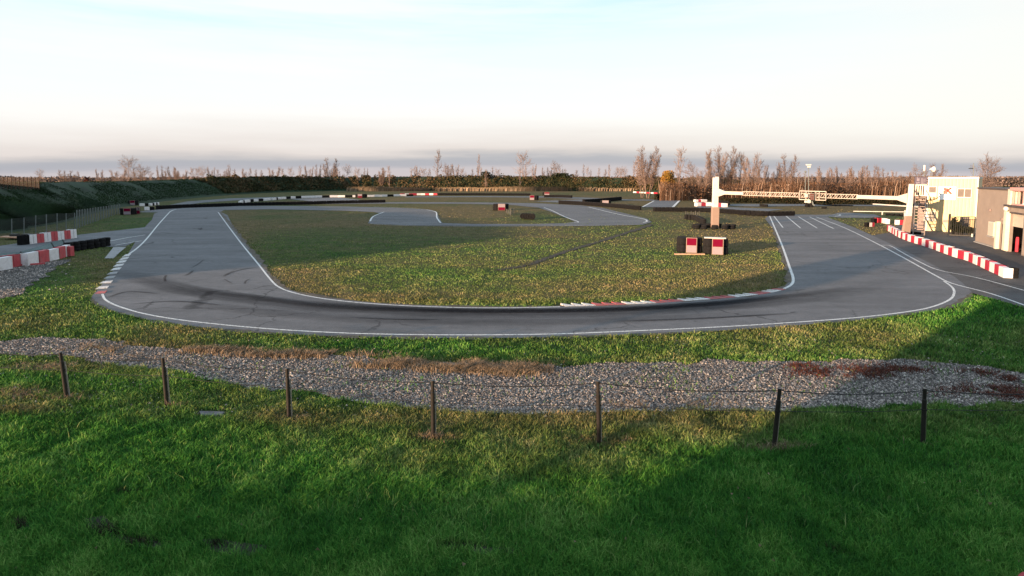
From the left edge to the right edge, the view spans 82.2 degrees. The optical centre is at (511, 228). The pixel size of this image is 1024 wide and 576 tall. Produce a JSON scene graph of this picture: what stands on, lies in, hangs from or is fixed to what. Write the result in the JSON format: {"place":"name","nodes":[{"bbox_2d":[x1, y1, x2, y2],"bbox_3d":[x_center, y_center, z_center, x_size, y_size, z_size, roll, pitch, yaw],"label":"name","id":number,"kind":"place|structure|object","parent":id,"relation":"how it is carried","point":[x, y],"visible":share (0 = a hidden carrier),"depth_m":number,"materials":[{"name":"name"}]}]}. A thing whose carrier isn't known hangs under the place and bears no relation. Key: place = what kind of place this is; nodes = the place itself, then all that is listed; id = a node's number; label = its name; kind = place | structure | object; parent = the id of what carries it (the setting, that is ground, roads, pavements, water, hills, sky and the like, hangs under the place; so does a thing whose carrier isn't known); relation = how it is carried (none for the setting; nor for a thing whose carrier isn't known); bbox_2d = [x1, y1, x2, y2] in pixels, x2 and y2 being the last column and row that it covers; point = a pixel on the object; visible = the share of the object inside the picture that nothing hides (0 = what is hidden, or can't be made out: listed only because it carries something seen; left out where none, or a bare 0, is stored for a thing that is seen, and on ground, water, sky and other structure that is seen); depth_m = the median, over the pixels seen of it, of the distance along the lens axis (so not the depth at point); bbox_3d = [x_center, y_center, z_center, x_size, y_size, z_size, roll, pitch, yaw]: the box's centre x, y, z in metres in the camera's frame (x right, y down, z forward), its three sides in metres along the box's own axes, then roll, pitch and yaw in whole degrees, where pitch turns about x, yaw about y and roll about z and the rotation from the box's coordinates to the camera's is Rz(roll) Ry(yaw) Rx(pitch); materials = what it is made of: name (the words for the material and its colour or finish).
{"place":"outdoors","nodes":[
{"label":"outdoors","id":0,"kind":"place"},
{"bbox_2d":[0,227,144,255],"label":"service road","id":1,"kind":"structure","parent":0,"point":[114,236],"depth_m":54.75,"materials":[{"name":"grey asphalt"}]},
{"bbox_2d":[17,235,29,244],"bbox_3d":[-43.440,1.019,52.141,0.462,0.881,0.759,1,5,8],"label":"barrier block","id":2,"kind":"object","parent":1,"relation":"on","point":[22,239],"depth_m":51.94,"materials":[{"name":"black rubber"}]},
{"bbox_2d":[28,234,36,243],"bbox_3d":[-43.374,0.958,52.902,0.471,0.870,0.780,0,5,0],"label":"barrier block","id":3,"kind":"object","parent":1,"relation":"on","point":[32,238],"depth_m":52.87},
{"bbox_2d":[39,232,50,241],"bbox_3d":[-43.340,0.805,54.494,0.470,0.898,0.779,0,5,0],"label":"barrier block","id":4,"kind":"object","parent":1,"relation":"on","point":[47,236],"depth_m":54.46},
{"bbox_2d":[51,231,57,240],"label":"barrier block","id":5,"kind":"object","parent":1,"relation":"on","point":[54,235],"depth_m":55.27,"materials":[{"name":"red paint"}]},
{"bbox_2d":[172,197,336,204],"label":"track","id":6,"kind":"structure","parent":0,"point":[203,201],"depth_m":150.34,"materials":[{"name":"grey asphalt"}]},
{"bbox_2d":[294,198,356,201],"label":"track","id":7,"kind":"structure","parent":0,"point":[320,199],"depth_m":157.04,"materials":[{"name":"grey asphalt"}]},
{"bbox_2d":[140,202,650,225],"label":"infield track","id":8,"kind":"structure","parent":0,"point":[582,215],"depth_m":99.49,"materials":[{"name":"grey asphalt"}]},
{"bbox_2d":[155,200,384,208],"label":"tyre wall","id":9,"kind":"structure","parent":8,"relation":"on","point":[258,204],"depth_m":124.49,"materials":[{"name":"rubber"}]},
{"bbox_2d":[437,193,529,195],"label":"tyre wall","id":10,"kind":"structure","parent":0,"point":[525,194],"depth_m":194.21,"materials":[{"name":"rubber"}]},
{"bbox_2d":[0,176,996,233],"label":"embankment","id":11,"kind":"structure","parent":0,"point":[84,186],"depth_m":170.77,"materials":[{"name":"green plant"}]},
{"bbox_2d":[3,177,39,188],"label":"crest fence","id":12,"kind":"object","parent":11,"relation":"on","point":[19,183],"visible":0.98,"depth_m":81.75,"materials":[{"name":"brown"}]},
{"bbox_2d":[0,181,109,230],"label":"bank tufts","id":13,"kind":"object","parent":11,"relation":"on","point":[23,210],"visible":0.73,"depth_m":78.87,"materials":[{"name":"green plant"}]},
{"bbox_2d":[0,177,268,222],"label":"bank grass","id":14,"kind":"structure","parent":11,"relation":"on","point":[110,191],"depth_m":128.04,"materials":[{"name":"green plant"}]},
{"bbox_2d":[193,173,753,192],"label":"scrub","id":15,"kind":"object","parent":11,"relation":"on","point":[227,186],"visible":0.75,"depth_m":257.40,"materials":[{"name":"green plant"}]},
{"bbox_2d":[0,178,1023,575],"bbox_3d":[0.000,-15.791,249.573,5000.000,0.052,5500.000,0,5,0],"label":"ground","id":16,"kind":"structure","parent":0,"point":[470,212],"depth_m":39.67,"materials":[{"name":"green plant"}]},
{"bbox_2d":[0,254,20,266],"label":"barrier block","id":17,"kind":"object","parent":16,"relation":"on","point":[16,259],"depth_m":39.30,"materials":[{"name":"red paint"}]},
{"bbox_2d":[20,251,38,265],"bbox_3d":[-33.068,2.059,40.218,0.462,0.888,1.084,-1,5,-7],"label":"barrier block","id":18,"kind":"object","parent":16,"relation":"on","point":[28,258],"depth_m":39.88,"materials":[{"name":"white plastic"}]},
{"bbox_2d":[0,259,69,298],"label":"gravel patch","id":19,"kind":"object","parent":16,"relation":"on","point":[40,266],"visible":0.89,"depth_m":36.23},
{"bbox_2d":[0,256,12,270],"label":"barrier block","id":20,"kind":"object","parent":19,"relation":"on","point":[6,262],"depth_m":38.06,"materials":[{"name":"white plastic"}]},
{"bbox_2d":[0,259,73,311],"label":"loose gravel","id":21,"kind":"structure","parent":19,"relation":"on","point":[18,273],"depth_m":35.07,"materials":[{"name":"grey gravel"}]},
{"bbox_2d":[36,249,49,262],"bbox_3d":[-33.182,1.964,41.335,0.462,0.882,1.085,-1,5,-10],"label":"barrier block","id":22,"kind":"object","parent":16,"relation":"on","point":[43,255],"depth_m":41.25,"materials":[{"name":"red paint"}]},
{"bbox_2d":[11,213,74,233],"bbox_3d":[-50.707,-0.508,62.671,2.535,2.094,8.350,3,6,28],"label":"fence","id":23,"kind":"object","parent":16,"relation":"on","point":[46,223],"visible":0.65,"depth_m":62.31,"materials":[{"name":"grey metal"}]},
{"bbox_2d":[49,248,58,260],"bbox_3d":[-33.346,1.890,42.425,0.462,0.840,1.084,-1,5,-8],"label":"barrier block","id":24,"kind":"object","parent":16,"relation":"on","point":[53,253],"depth_m":42.47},
{"bbox_2d":[53,246,65,258],"bbox_3d":[-33.611,1.772,43.544,0.462,0.879,1.085,-2,5,-19],"label":"barrier block","id":25,"kind":"object","parent":16,"relation":"on","point":[62,251],"depth_m":43.54,"materials":[{"name":"red paint"}]},
{"bbox_2d":[67,246,74,255],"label":"barrier block","id":26,"kind":"object","parent":16,"relation":"on","point":[70,250],"depth_m":44.49,"materials":[{"name":"red paint"}]},
{"bbox_2d":[63,237,110,250],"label":"tyre wall","id":27,"kind":"structure","parent":16,"relation":"on","point":[91,244],"depth_m":49.01,"materials":[{"name":"rubber"}]},
{"bbox_2d":[76,204,119,228],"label":"slatted fence","id":28,"kind":"object","parent":16,"relation":"on","point":[95,214],"visible":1,"depth_m":79.42,"materials":[{"name":"grey metal"}]},
{"bbox_2d":[95,254,130,293],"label":"kerb","id":29,"kind":"structure","parent":16,"relation":"on","point":[118,268],"depth_m":36.77,"materials":[{"name":"paint"}]},
{"bbox_2d":[105,247,125,257],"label":"concrete slab","id":30,"kind":"structure","parent":16,"relation":"on","point":[114,251],"depth_m":47.27,"materials":[{"name":"grey concrete"}]},
{"bbox_2d":[108,169,126,180],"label":"bare tree","id":31,"kind":"object","parent":16,"relation":"on","point":[114,179],"visible":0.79,"depth_m":235.76,"materials":[{"name":"brown plant"}]},
{"bbox_2d":[85,515,160,547],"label":"bare soil","id":32,"kind":"structure","parent":16,"relation":"on","point":[98,519],"depth_m":10.13,"materials":[{"name":"brown soil"}]},
{"bbox_2d":[115,155,138,180],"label":"bare tree","id":33,"kind":"object","parent":16,"relation":"on","point":[129,173],"visible":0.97,"depth_m":228.51,"materials":[{"name":"brown plant"}]},
{"bbox_2d":[120,208,136,214],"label":"marker stack","id":34,"kind":"object","parent":16,"relation":"on","point":[127,211],"visible":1,"depth_m":93.83,"materials":[{"name":"rubber"}]},
{"bbox_2d":[133,164,149,180],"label":"bare tree","id":35,"kind":"object","parent":16,"relation":"on","point":[140,178],"visible":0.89,"depth_m":234.38,"materials":[{"name":"brown plant"}]},
{"bbox_2d":[199,411,223,416],"bbox_3d":[-7.650,4.703,14.888,0.719,0.035,0.232,0,5,3],"label":"inspection cover","id":36,"kind":"object","parent":16,"relation":"on","point":[208,413],"visible":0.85,"depth_m":14.92,"materials":[{"name":"grey metal"}]},
{"bbox_2d":[204,539,269,555],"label":"bare soil","id":37,"kind":"structure","parent":16,"relation":"on","point":[237,546],"depth_m":9.56,"materials":[{"name":"brown soil"}]},
{"bbox_2d":[321,157,338,176],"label":"bare tree","id":38,"kind":"object","parent":16,"relation":"on","point":[329,171],"visible":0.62,"depth_m":272.70,"materials":[{"name":"brown plant"}]},
{"bbox_2d":[378,167,385,184],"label":"bare tree","id":39,"kind":"object","parent":16,"relation":"on","point":[382,176],"visible":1,"depth_m":263.34,"materials":[{"name":"brown plant"}]},
{"bbox_2d":[10,485,860,556],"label":"dark tussocks","id":40,"kind":"object","parent":16,"relation":"on","point":[108,527],"visible":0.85,"depth_m":9.68,"materials":[{"name":"green plant"}]},
{"bbox_2d":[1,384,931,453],"bbox_3d":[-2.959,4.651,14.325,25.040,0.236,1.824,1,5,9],"label":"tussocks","id":41,"kind":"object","parent":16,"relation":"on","point":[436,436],"visible":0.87,"depth_m":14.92,"materials":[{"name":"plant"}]},
{"bbox_2d":[437,543,527,555],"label":"bare soil","id":42,"kind":"structure","parent":16,"relation":"on","point":[483,548],"depth_m":9.51,"materials":[{"name":"brown soil"}]},
{"bbox_2d":[347,185,647,190],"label":"dry reeds","id":43,"kind":"object","parent":16,"relation":"on","point":[499,188],"visible":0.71,"depth_m":250.44,"materials":[{"name":"plant"}]},
{"bbox_2d":[493,204,508,209],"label":"marker stack","id":44,"kind":"object","parent":16,"relation":"on","point":[500,206],"visible":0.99,"depth_m":106.01,"materials":[{"name":"rubber"}]},
{"bbox_2d":[0,207,1013,307],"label":"infield grass","id":45,"kind":"structure","parent":16,"relation":"on","point":[314,276],"depth_m":37.12,"materials":[{"name":"green plant"}]},
{"bbox_2d":[0,363,1023,575],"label":"grass","id":46,"kind":"structure","parent":16,"relation":"on","point":[16,476],"depth_m":11.22,"materials":[{"name":"green plant"}]},
{"bbox_2d":[0,292,1023,373],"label":"verge grass","id":47,"kind":"structure","parent":16,"relation":"on","point":[739,350],"depth_m":21.51,"materials":[{"name":"green plant"}]},
{"bbox_2d":[0,352,1023,445],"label":"wire fence","id":48,"kind":"object","parent":16,"relation":"on","point":[166,391],"visible":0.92,"depth_m":13.30,"materials":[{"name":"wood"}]},
{"bbox_2d":[0,175,1023,186],"bbox_3d":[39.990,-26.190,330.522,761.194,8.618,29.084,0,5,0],"label":"wood","id":49,"kind":"object","parent":16,"relation":"on","point":[1008,180],"visible":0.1,"depth_m":322.22,"materials":[{"name":"brown plant"}]},
{"bbox_2d":[14,345,1018,568],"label":"fallen leaves","id":50,"kind":"object","parent":16,"relation":"on","point":[990,503],"visible":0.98,"depth_m":10.68,"materials":[{"name":"brown plant"}]},
{"bbox_2d":[510,150,533,176],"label":"bare tree","id":51,"kind":"object","parent":16,"relation":"on","point":[523,158],"visible":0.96,"depth_m":273.35,"materials":[{"name":"brown plant"}]},
{"bbox_2d":[520,213,534,218],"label":"tyre pile","id":52,"kind":"object","parent":16,"relation":"on","point":[527,216],"visible":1,"depth_m":83.64,"materials":[{"name":"rubber"}]},
{"bbox_2d":[497,224,652,269],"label":"soil rut","id":53,"kind":"structure","parent":16,"relation":"on","point":[565,251],"depth_m":49.40,"materials":[{"name":"brown soil"}]},
{"bbox_2d":[558,200,640,209],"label":"tyre wall","id":54,"kind":"structure","parent":16,"relation":"on","point":[634,207],"depth_m":119.92,"materials":[{"name":"rubber"}]},
{"bbox_2d":[582,197,621,201],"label":"tyre wall","id":55,"kind":"structure","parent":16,"relation":"on","point":[600,199],"depth_m":141.06,"materials":[{"name":"rubber"}]},
{"bbox_2d":[632,152,655,197],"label":"bare tree","id":56,"kind":"object","parent":16,"relation":"on","point":[639,169],"visible":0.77,"depth_m":170.46,"materials":[{"name":"brown plant"}]},
{"bbox_2d":[637,145,661,197],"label":"bare tree","id":57,"kind":"object","parent":16,"relation":"on","point":[653,175],"visible":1,"depth_m":166.47,"materials":[{"name":"brown plant"}]},
{"bbox_2d":[660,170,676,186],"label":"ochre tree","id":58,"kind":"object","parent":16,"relation":"on","point":[666,176],"visible":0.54,"depth_m":164.24,"materials":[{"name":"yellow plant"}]},
{"bbox_2d":[560,288,785,305],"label":"sawtooth kerb","id":59,"kind":"structure","parent":16,"relation":"on","point":[691,299],"depth_m":28.53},
{"bbox_2d":[673,148,686,183],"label":"bare tree","id":60,"kind":"object","parent":16,"relation":"on","point":[680,171],"visible":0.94,"depth_m":158.81,"materials":[{"name":"brown plant"}]},
{"bbox_2d":[676,236,702,252],"bbox_3d":[14.300,1.271,47.319,2.007,1.220,1.732,2,5,17],"label":"marker stack","id":61,"kind":"object","parent":16,"relation":"on","point":[686,244],"visible":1,"depth_m":46.62,"materials":[{"name":"rubber"}]},
{"bbox_2d":[682,162,705,189],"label":"bare tree","id":62,"kind":"object","parent":16,"relation":"on","point":[688,168],"visible":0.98,"depth_m":157.05,"materials":[{"name":"brown plant"}]},
{"bbox_2d":[684,214,706,224],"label":"tyre wall","id":63,"kind":"structure","parent":16,"relation":"on","point":[700,219],"depth_m":80.31,"materials":[{"name":"rubber"}]},
{"bbox_2d":[696,170,711,196],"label":"bare tree","id":64,"kind":"object","parent":16,"relation":"on","point":[707,179],"visible":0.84,"depth_m":156.06,"materials":[{"name":"brown plant"}]},
{"bbox_2d":[691,223,735,228],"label":"tyre ring","id":65,"kind":"object","parent":16,"relation":"on","point":[708,225],"visible":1,"depth_m":68.15,"materials":[{"name":"rubber"}]},
{"bbox_2d":[701,149,728,186],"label":"bare tree","id":66,"kind":"object","parent":16,"relation":"on","point":[722,171],"visible":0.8,"depth_m":163.09,"materials":[{"name":"brown plant"}]},
{"bbox_2d":[703,237,728,254],"bbox_3d":[16.004,1.343,46.141,1.897,1.282,1.639,2,5,19],"label":"marker stack","id":67,"kind":"object","parent":16,"relation":"on","point":[715,245],"visible":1,"depth_m":45.48,"materials":[{"name":"rubber"}]},
{"bbox_2d":[653,207,794,215],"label":"tyre wall","id":68,"kind":"structure","parent":16,"relation":"on","point":[742,212],"depth_m":95.94,"materials":[{"name":"rubber"}]},
{"bbox_2d":[712,145,740,186],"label":"bare tree","id":69,"kind":"object","parent":16,"relation":"on","point":[729,174],"visible":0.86,"depth_m":166.15,"materials":[{"name":"brown plant"}]},
{"bbox_2d":[737,151,763,184],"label":"bare tree","id":70,"kind":"object","parent":16,"relation":"on","point":[748,177],"visible":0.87,"depth_m":163.43,"materials":[{"name":"brown plant"}]},
{"bbox_2d":[757,166,766,187],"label":"bare tree","id":71,"kind":"object","parent":16,"relation":"on","point":[759,177],"visible":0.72,"depth_m":160.65,"materials":[{"name":"brown plant"}]},
{"bbox_2d":[721,197,823,203],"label":"hedge","id":72,"kind":"object","parent":16,"relation":"on","point":[787,200],"visible":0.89,"depth_m":133.93,"materials":[{"name":"plant"}]},
{"bbox_2d":[776,154,800,183],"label":"bare tree","id":73,"kind":"object","parent":16,"relation":"on","point":[788,171],"visible":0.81,"depth_m":163.46,"materials":[{"name":"brown plant"}]},
{"bbox_2d":[658,176,923,200],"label":"thicket","id":74,"kind":"object","parent":16,"relation":"on","point":[764,190],"depth_m":152.37,"materials":[{"name":"brown plant"}]},
{"bbox_2d":[711,177,913,233],"bbox_3d":[31.469,-2.572,63.608,19.840,6.037,1.017,4,6,38],"label":"start gantry","id":75,"kind":"object","parent":16,"relation":"on","point":[717,192],"visible":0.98,"depth_m":62.50,"materials":[{"name":"white metal"}]},
{"bbox_2d":[844,172,855,197],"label":"bare tree","id":76,"kind":"object","parent":16,"relation":"on","point":[850,182],"visible":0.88,"depth_m":155.40,"materials":[{"name":"brown plant"}]},
{"bbox_2d":[848,167,864,184],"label":"bare tree","id":77,"kind":"object","parent":16,"relation":"on","point":[851,174],"visible":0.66,"depth_m":170.47,"materials":[{"name":"brown plant"}]},
{"bbox_2d":[821,197,917,204],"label":"hedge","id":78,"kind":"object","parent":16,"relation":"on","point":[829,201],"visible":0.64,"depth_m":128.49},
{"bbox_2d":[862,165,879,194],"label":"bare tree","id":79,"kind":"object","parent":16,"relation":"on","point":[869,175],"visible":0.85,"depth_m":157.11,"materials":[{"name":"brown plant"}]},
{"bbox_2d":[906,163,926,198],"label":"bare tree","id":80,"kind":"object","parent":16,"relation":"on","point":[915,174],"visible":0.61,"depth_m":129.88,"materials":[{"name":"brown plant"}]},
{"bbox_2d":[924,163,947,184],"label":"bare tree","id":81,"kind":"object","parent":16,"relation":"on","point":[940,174],"visible":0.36,"depth_m":148.67,"materials":[{"name":"brown plant"}]},
{"bbox_2d":[911,176,982,236],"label":"control tower","id":82,"kind":"structure","parent":16,"relation":"on","point":[941,199],"depth_m":64.22,"materials":[{"name":"beige concrete"}]},
{"bbox_2d":[928,211,935,221],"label":"window","id":83,"kind":"structure","parent":82,"relation":"in","point":[931,214],"depth_m":65.17,"materials":[{"name":"white glass"}]},
{"bbox_2d":[928,186,936,196],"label":"window","id":84,"kind":"structure","parent":82,"relation":"in","point":[932,190],"depth_m":65.02,"materials":[{"name":"white glass"}]},
{"bbox_2d":[942,214,948,231],"bbox_3d":[47.526,-0.598,64.331,0.480,1.978,0.250,5,7,43],"label":"door","id":85,"kind":"structure","parent":82,"relation":"in","point":[945,216],"depth_m":64.24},
{"bbox_2d":[957,188,971,197],"bbox_3d":[48.663,-3.784,63.100,1.282,1.029,0.140,5,7,43],"label":"window","id":86,"kind":"structure","parent":82,"relation":"in","point":[961,192],"depth_m":63.08,"materials":[{"name":"white glass"}]},
{"bbox_2d":[873,223,1023,306],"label":"apron","id":87,"kind":"object","parent":16,"relation":"on","point":[949,263],"visible":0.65,"depth_m":41.74,"materials":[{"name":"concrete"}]},
{"bbox_2d":[879,245,1021,289],"bbox_3d":[28.791,2.572,39.150,1.903,0.001,26.492,1,5,15],"label":"painted line","id":88,"kind":"object","parent":87,"relation":"on","point":[945,271],"visible":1,"depth_m":38.48,"materials":[{"name":"paint"}]},
{"bbox_2d":[948,214,975,235],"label":"enclosure gate","id":89,"kind":"structure","parent":87,"relation":"on","point":[950,222],"depth_m":59.89,"materials":[{"name":"metal"}]},
{"bbox_2d":[998,266,1012,277],"bbox_3d":[29.701,2.622,35.283,0.462,0.626,0.922,2,6,25],"label":"barrier block","id":90,"kind":"object","parent":87,"relation":"on","point":[1005,272],"depth_m":34.94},
{"bbox_2d":[970,154,1004,186],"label":"bare tree","id":91,"kind":"object","parent":16,"relation":"on","point":[984,167],"visible":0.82,"depth_m":104.23,"materials":[{"name":"brown plant"}]},
{"bbox_2d":[977,159,1001,186],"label":"bare tree","id":92,"kind":"object","parent":16,"relation":"on","point":[988,170],"visible":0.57,"depth_m":106.37,"materials":[{"name":"brown plant"}]},
{"bbox_2d":[974,187,1023,255],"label":"garage","id":93,"kind":"structure","parent":16,"relation":"on","point":[1000,219],"depth_m":49.06,"materials":[{"name":"paint"}]},
{"bbox_2d":[0,334,1023,416],"bbox_3d":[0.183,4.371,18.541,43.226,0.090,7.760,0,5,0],"label":"gravel","id":94,"kind":"structure","parent":0,"point":[442,389],"depth_m":17.11,"materials":[{"name":"grey gravel"}]},
{"bbox_2d":[166,344,565,379],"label":"dry weeds","id":95,"kind":"object","parent":94,"relation":"on","point":[480,366],"visible":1,"depth_m":18.61,"materials":[{"name":"brown plant"}]},
{"bbox_2d":[4,339,745,408],"bbox_3d":[-5.142,4.326,18.470,23.995,0.162,4.246,1,5,9],"label":"dry creeper","id":96,"kind":"object","parent":94,"relation":"on","point":[110,350],"visible":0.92,"depth_m":18.68,"materials":[{"name":"brown plant"}]},
{"bbox_2d":[761,359,1023,404],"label":"red weeds","id":97,"kind":"object","parent":94,"relation":"on","point":[880,371],"visible":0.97,"depth_m":17.77,"materials":[{"name":"brown plant"}]},
{"bbox_2d":[0,0,1023,177],"label":"sky","id":98,"kind":"structure","parent":0,"point":[372,85],"materials":[{"name":"white"}]},
{"bbox_2d":[92,211,970,337],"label":"track","id":99,"kind":"structure","parent":0,"point":[200,266],"depth_m":28.76,"materials":[{"name":"grey asphalt"}]},
{"bbox_2d":[218,212,559,307],"bbox_3d":[-27.812,0.656,61.050,9.404,0.001,90.389,-4,6,-35],"label":"painted line","id":100,"kind":"object","parent":99,"relation":"on","point":[271,280],"visible":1,"depth_m":29.46,"materials":[{"name":"paint"}]},
{"bbox_2d":[101,281,955,334],"bbox_3d":[2.316,3.615,27.226,46.159,0.001,9.585,0,5,-5],"label":"painted line","id":101,"kind":"object","parent":99,"relation":"on","point":[949,299],"visible":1,"depth_m":23.54,"materials":[{"name":"paint"}]},
{"bbox_2d":[769,216,794,288],"bbox_3d":[27.522,0.658,61.019,0.771,0.001,64.588,2,5,23],"label":"painted line","id":102,"kind":"object","parent":99,"relation":"on","point":[792,274],"visible":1,"depth_m":42.17,"materials":[{"name":"paint"}]},
{"bbox_2d":[817,217,1023,304],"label":"painted line","id":103,"kind":"object","parent":99,"relation":"on","point":[925,269],"visible":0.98,"depth_m":37.86,"materials":[{"name":"paint"}]},
{"bbox_2d":[405,196,690,206],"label":"track","id":104,"kind":"structure","parent":0,"point":[662,203],"depth_m":150.34,"materials":[{"name":"grey asphalt"}]},
{"bbox_2d":[698,206,781,210],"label":"track","id":105,"kind":"structure","parent":0,"point":[754,209],"depth_m":112.08,"materials":[{"name":"grey asphalt"}]},
{"bbox_2d":[728,204,852,206],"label":"track","id":106,"kind":"structure","parent":0,"point":[782,205],"depth_m":123.90,"materials":[{"name":"grey asphalt"}]},
{"bbox_2d":[824,213,880,217],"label":"track","id":107,"kind":"structure","parent":0,"point":[851,215],"depth_m":91.66,"materials":[{"name":"grey asphalt"}]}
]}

